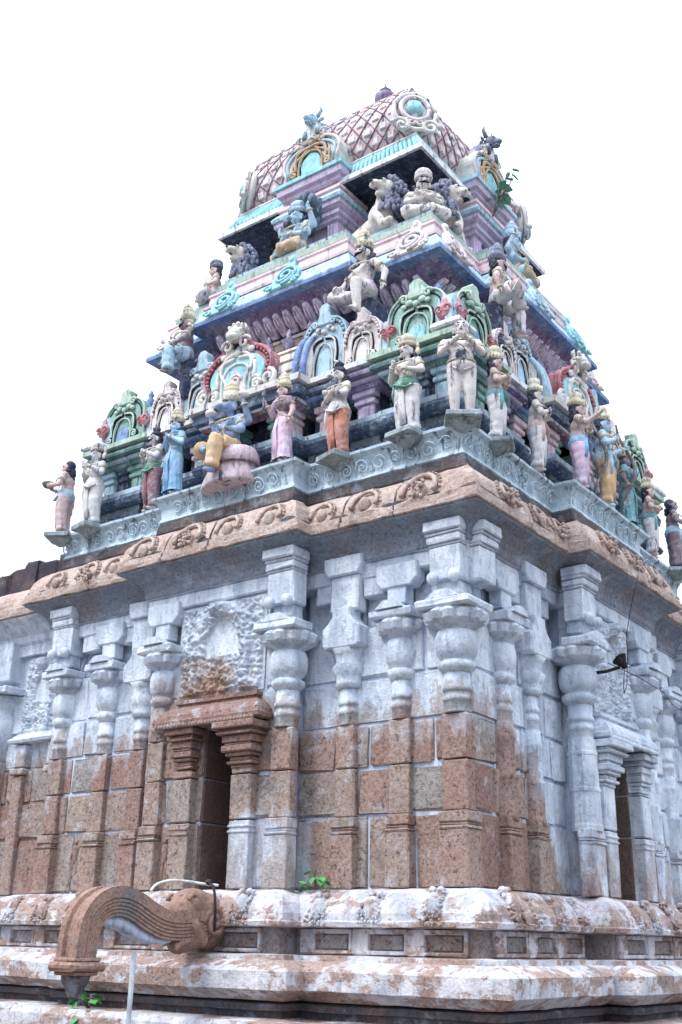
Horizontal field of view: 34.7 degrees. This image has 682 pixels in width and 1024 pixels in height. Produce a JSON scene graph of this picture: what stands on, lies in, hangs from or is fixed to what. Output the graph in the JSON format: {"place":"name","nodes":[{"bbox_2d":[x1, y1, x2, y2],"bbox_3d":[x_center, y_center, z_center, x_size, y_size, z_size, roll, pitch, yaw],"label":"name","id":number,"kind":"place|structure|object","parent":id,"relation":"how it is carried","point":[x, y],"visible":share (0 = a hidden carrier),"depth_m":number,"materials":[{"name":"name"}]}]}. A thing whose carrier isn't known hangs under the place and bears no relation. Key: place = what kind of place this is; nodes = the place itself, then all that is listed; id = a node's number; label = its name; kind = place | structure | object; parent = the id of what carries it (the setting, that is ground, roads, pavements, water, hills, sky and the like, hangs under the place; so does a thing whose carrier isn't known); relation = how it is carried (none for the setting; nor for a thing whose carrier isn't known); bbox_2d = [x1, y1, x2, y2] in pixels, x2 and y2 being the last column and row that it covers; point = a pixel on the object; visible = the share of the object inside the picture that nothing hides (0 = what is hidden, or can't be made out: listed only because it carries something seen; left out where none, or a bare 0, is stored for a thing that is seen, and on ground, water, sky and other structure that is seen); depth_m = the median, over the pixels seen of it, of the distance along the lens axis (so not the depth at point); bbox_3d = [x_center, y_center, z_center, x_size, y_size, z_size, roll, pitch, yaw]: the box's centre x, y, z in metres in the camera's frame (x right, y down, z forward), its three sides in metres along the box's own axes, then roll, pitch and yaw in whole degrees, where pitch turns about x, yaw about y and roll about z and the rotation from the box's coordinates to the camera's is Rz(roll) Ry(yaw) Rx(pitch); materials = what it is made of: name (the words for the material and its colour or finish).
{"place":"outdoors","nodes":[
{"label":"outdoors","id":0,"kind":"place"},
{"bbox_2d":[0,0,681,603],"label":"sky","id":1,"kind":"structure","parent":0,"point":[132,131],"materials":[{"name":"white"}]},
{"label":"ground","id":2,"kind":"structure","parent":0,"visible":0},
{"bbox_2d":[0,554,66,898],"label":"temple hall","id":3,"kind":"structure","parent":2,"relation":"on","point":[27,696],"depth_m":10.80,"materials":[{"name":"brown granite"},{"name":"whitewashed granite"}]},
{"bbox_2d":[126,951,136,1023],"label":"drain pipe","id":4,"kind":"object","parent":2,"relation":"on","point":[131,987],"visible":1,"depth_m":7.12,"materials":[{"name":"white plastic"}]},
{"bbox_2d":[0,465,681,1023],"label":"temple shrine","id":5,"kind":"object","parent":2,"relation":"on","point":[424,737],"visible":0.92,"depth_m":8.33,"materials":[{"name":"grey stone"}]},
{"bbox_2d":[67,991,102,1023],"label":"weed","id":6,"kind":"object","parent":5,"relation":"on","point":[83,997],"visible":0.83,"depth_m":8.00,"materials":[{"name":"green plant"}]},
{"bbox_2d":[48,886,225,998],"bbox_3d":[-1.293,2.894,7.391,0.377,0.698,1.571,-14,-26,34],"label":"water spout","id":7,"kind":"object","parent":5,"relation":"attached to","point":[180,922],"visible":0.95,"depth_m":7.16,"materials":[{"name":"brown stone"}]},
{"bbox_2d":[150,879,218,891],"bbox_3d":[-1.095,2.610,7.619,0.512,0.093,0.053,13,-24,-28],"label":"water hose","id":8,"kind":"object","parent":7,"relation":"on","point":[177,880],"visible":0.96,"depth_m":7.62,"materials":[{"name":"plastic"}]},
{"bbox_2d":[205,879,216,931],"bbox_3d":[-0.901,2.726,7.581,0.040,0.345,0.193,12,-24,-25],"label":"black tube","id":9,"kind":"object","parent":8,"relation":"hanging from","point":[208,881],"visible":1,"depth_m":7.52,"materials":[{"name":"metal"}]},
{"bbox_2d":[290,870,330,891],"bbox_3d":[-0.208,2.646,7.802,0.308,0.163,0.171,-14,-26,34],"label":"weed","id":10,"kind":"object","parent":5,"relation":"on","point":[320,881],"visible":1,"depth_m":7.79,"materials":[{"name":"green plant"}]},
{"bbox_2d":[62,83,681,602],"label":"temple tower","id":11,"kind":"structure","parent":5,"relation":"on","point":[262,325],"depth_m":10.35,"materials":[{"name":"multicoloured stone"}]},
{"bbox_2d":[42,461,75,547],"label":"statue","id":12,"kind":"object","parent":11,"relation":"on","point":[60,535],"visible":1,"depth_m":10.95,"materials":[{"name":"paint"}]},
{"bbox_2d":[71,440,106,538],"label":"statue","id":13,"kind":"object","parent":11,"relation":"on","point":[88,526],"visible":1,"depth_m":10.72,"materials":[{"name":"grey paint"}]},
{"bbox_2d":[139,427,162,511],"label":"statue","id":14,"kind":"object","parent":11,"relation":"on","point":[152,471],"visible":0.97,"depth_m":10.36,"materials":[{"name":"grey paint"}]},
{"bbox_2d":[161,407,187,494],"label":"statue","id":15,"kind":"object","parent":11,"relation":"on","point":[175,439],"visible":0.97,"depth_m":10.01,"materials":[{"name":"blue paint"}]},
{"bbox_2d":[158,304,197,399],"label":"statue","id":16,"kind":"object","parent":11,"relation":"on","point":[180,356],"visible":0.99,"depth_m":10.93,"materials":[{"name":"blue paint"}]},
{"bbox_2d":[195,259,223,306],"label":"statue","id":17,"kind":"object","parent":11,"relation":"on","point":[209,288],"visible":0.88,"depth_m":11.91,"materials":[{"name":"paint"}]},
{"bbox_2d":[193,380,259,496],"bbox_3d":[-0.998,-0.697,9.634,0.597,1.074,0.622,18,-27,-36],"label":"statue","id":18,"kind":"object","parent":11,"relation":"on","point":[231,461],"visible":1,"depth_m":9.40,"materials":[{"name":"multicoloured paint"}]},
{"bbox_2d":[225,242,258,278],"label":"lion statue","id":19,"kind":"object","parent":11,"relation":"on","point":[240,256],"visible":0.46,"depth_m":11.83,"materials":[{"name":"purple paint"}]},
{"bbox_2d":[262,371,295,462],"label":"statue","id":20,"kind":"object","parent":11,"relation":"on","point":[281,411],"visible":0.97,"depth_m":9.31,"materials":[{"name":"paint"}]},
{"bbox_2d":[270,191,321,260],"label":"statue","id":21,"kind":"object","parent":11,"relation":"on","point":[302,222],"visible":0.84,"depth_m":11.20,"materials":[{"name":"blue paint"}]},
{"bbox_2d":[315,361,353,471],"bbox_3d":[-0.025,-0.813,9.162,0.268,1.010,0.357,16,-26,-33],"label":"statue","id":22,"kind":"object","parent":11,"relation":"on","point":[336,457],"visible":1,"depth_m":9.06,"materials":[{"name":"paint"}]},
{"bbox_2d":[327,228,391,322],"bbox_3d":[0.225,-2.039,9.883,0.611,1.288,0.510,7,-22,-13],"label":"statue","id":23,"kind":"object","parent":11,"relation":"on","point":[360,283],"visible":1,"depth_m":9.84,"materials":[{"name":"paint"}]},
{"bbox_2d":[352,174,409,237],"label":"lion statue","id":24,"kind":"object","parent":11,"relation":"on","point":[385,212],"visible":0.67,"depth_m":10.77,"materials":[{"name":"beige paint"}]},
{"bbox_2d":[384,333,424,449],"bbox_3d":[0.530,-0.983,8.764,0.375,1.032,0.267,-19,-29,41],"label":"statue","id":25,"kind":"object","parent":11,"relation":"on","point":[406,433],"visible":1,"depth_m":8.68,"materials":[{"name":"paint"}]},
{"bbox_2d":[400,167,451,221],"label":"statue","id":26,"kind":"object","parent":11,"relation":"on","point":[420,198],"visible":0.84,"depth_m":10.53,"materials":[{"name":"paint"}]},
{"bbox_2d":[431,178,473,251],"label":"lion statue","id":27,"kind":"object","parent":11,"relation":"on","point":[451,193],"visible":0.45,"depth_m":10.81,"materials":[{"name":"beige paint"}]},
{"bbox_2d":[437,321,485,432],"bbox_3d":[0.940,-1.075,8.506,0.379,0.976,0.301,0,-22,2],"label":"statue","id":28,"kind":"object","parent":11,"relation":"on","point":[461,346],"visible":1,"depth_m":8.46,"materials":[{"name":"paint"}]},
{"bbox_2d":[485,345,514,456],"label":"statue","id":29,"kind":"object","parent":11,"relation":"on","point":[497,399],"visible":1,"depth_m":8.76,"materials":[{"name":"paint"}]},
{"bbox_2d":[486,159,519,216],"bbox_3d":[1.792,-3.582,11.999,0.376,0.805,0.342,-14,-26,34],"label":"sapling","id":30,"kind":"object","parent":11,"relation":"on","point":[502,199],"visible":0.99,"depth_m":12.00,"materials":[{"name":"green plant"}]},
{"bbox_2d":[483,242,528,343],"bbox_3d":[1.432,-1.995,9.957,0.561,1.156,0.509,0,-22,2],"label":"statue","id":31,"kind":"object","parent":11,"relation":"on","point":[500,304],"visible":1,"depth_m":9.86,"materials":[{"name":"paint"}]},
{"bbox_2d":[501,220,540,288],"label":"statue","id":32,"kind":"object","parent":11,"relation":"on","point":[511,238],"visible":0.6,"depth_m":11.46,"materials":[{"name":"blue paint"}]},
{"bbox_2d":[526,378,551,475],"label":"statue","id":33,"kind":"object","parent":11,"relation":"on","point":[537,430],"visible":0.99,"depth_m":9.33,"materials":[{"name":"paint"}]},
{"bbox_2d":[567,391,608,493],"bbox_3d":[2.222,-0.629,9.850,0.353,0.977,0.593,-5,-22,14],"label":"statue","id":34,"kind":"object","parent":11,"relation":"on","point":[580,446],"visible":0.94,"depth_m":9.77,"materials":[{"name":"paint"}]},
{"bbox_2d":[593,406,636,513],"bbox_3d":[2.556,-0.481,10.318,0.273,1.058,0.609,-14,-26,33],"label":"statue","id":35,"kind":"object","parent":11,"relation":"on","point":[607,481],"visible":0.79,"depth_m":10.19,"materials":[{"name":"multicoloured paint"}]},
{"bbox_2d":[616,446,638,525],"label":"statue","id":36,"kind":"object","parent":11,"relation":"on","point":[626,477],"visible":0.75,"depth_m":10.54,"materials":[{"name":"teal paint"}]},
{"bbox_2d":[639,477,660,557],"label":"statue","id":37,"kind":"object","parent":11,"relation":"on","point":[650,520],"visible":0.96,"depth_m":11.25,"materials":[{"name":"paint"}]},
{"bbox_2d":[664,499,681,580],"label":"statue","id":38,"kind":"object","parent":11,"relation":"on","point":[673,534],"visible":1,"depth_m":11.63,"materials":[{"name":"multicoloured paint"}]},
{"bbox_2d":[596,653,627,673],"bbox_3d":[2.165,1.245,8.928,0.369,0.141,0.144,-14,-26,34],"label":"flood lamp","id":39,"kind":"object","parent":5,"relation":"attached to","point":[619,660],"visible":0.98,"depth_m":8.83,"materials":[{"name":"black metal"}]},
{"bbox_2d":[623,574,638,693],"bbox_3d":[2.392,0.991,9.134,0.157,1.054,0.346,-14,-26,34],"label":"lamp cable","id":40,"kind":"object","parent":39,"relation":"attached to","point":[626,638],"visible":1,"depth_m":9.27,"materials":[{"name":"black metal"}]},
{"bbox_2d":[607,662,680,709],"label":"slack wire","id":41,"kind":"object","parent":5,"relation":"attached to","point":[648,683],"visible":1,"depth_m":9.44,"materials":[{"name":"black metal"}]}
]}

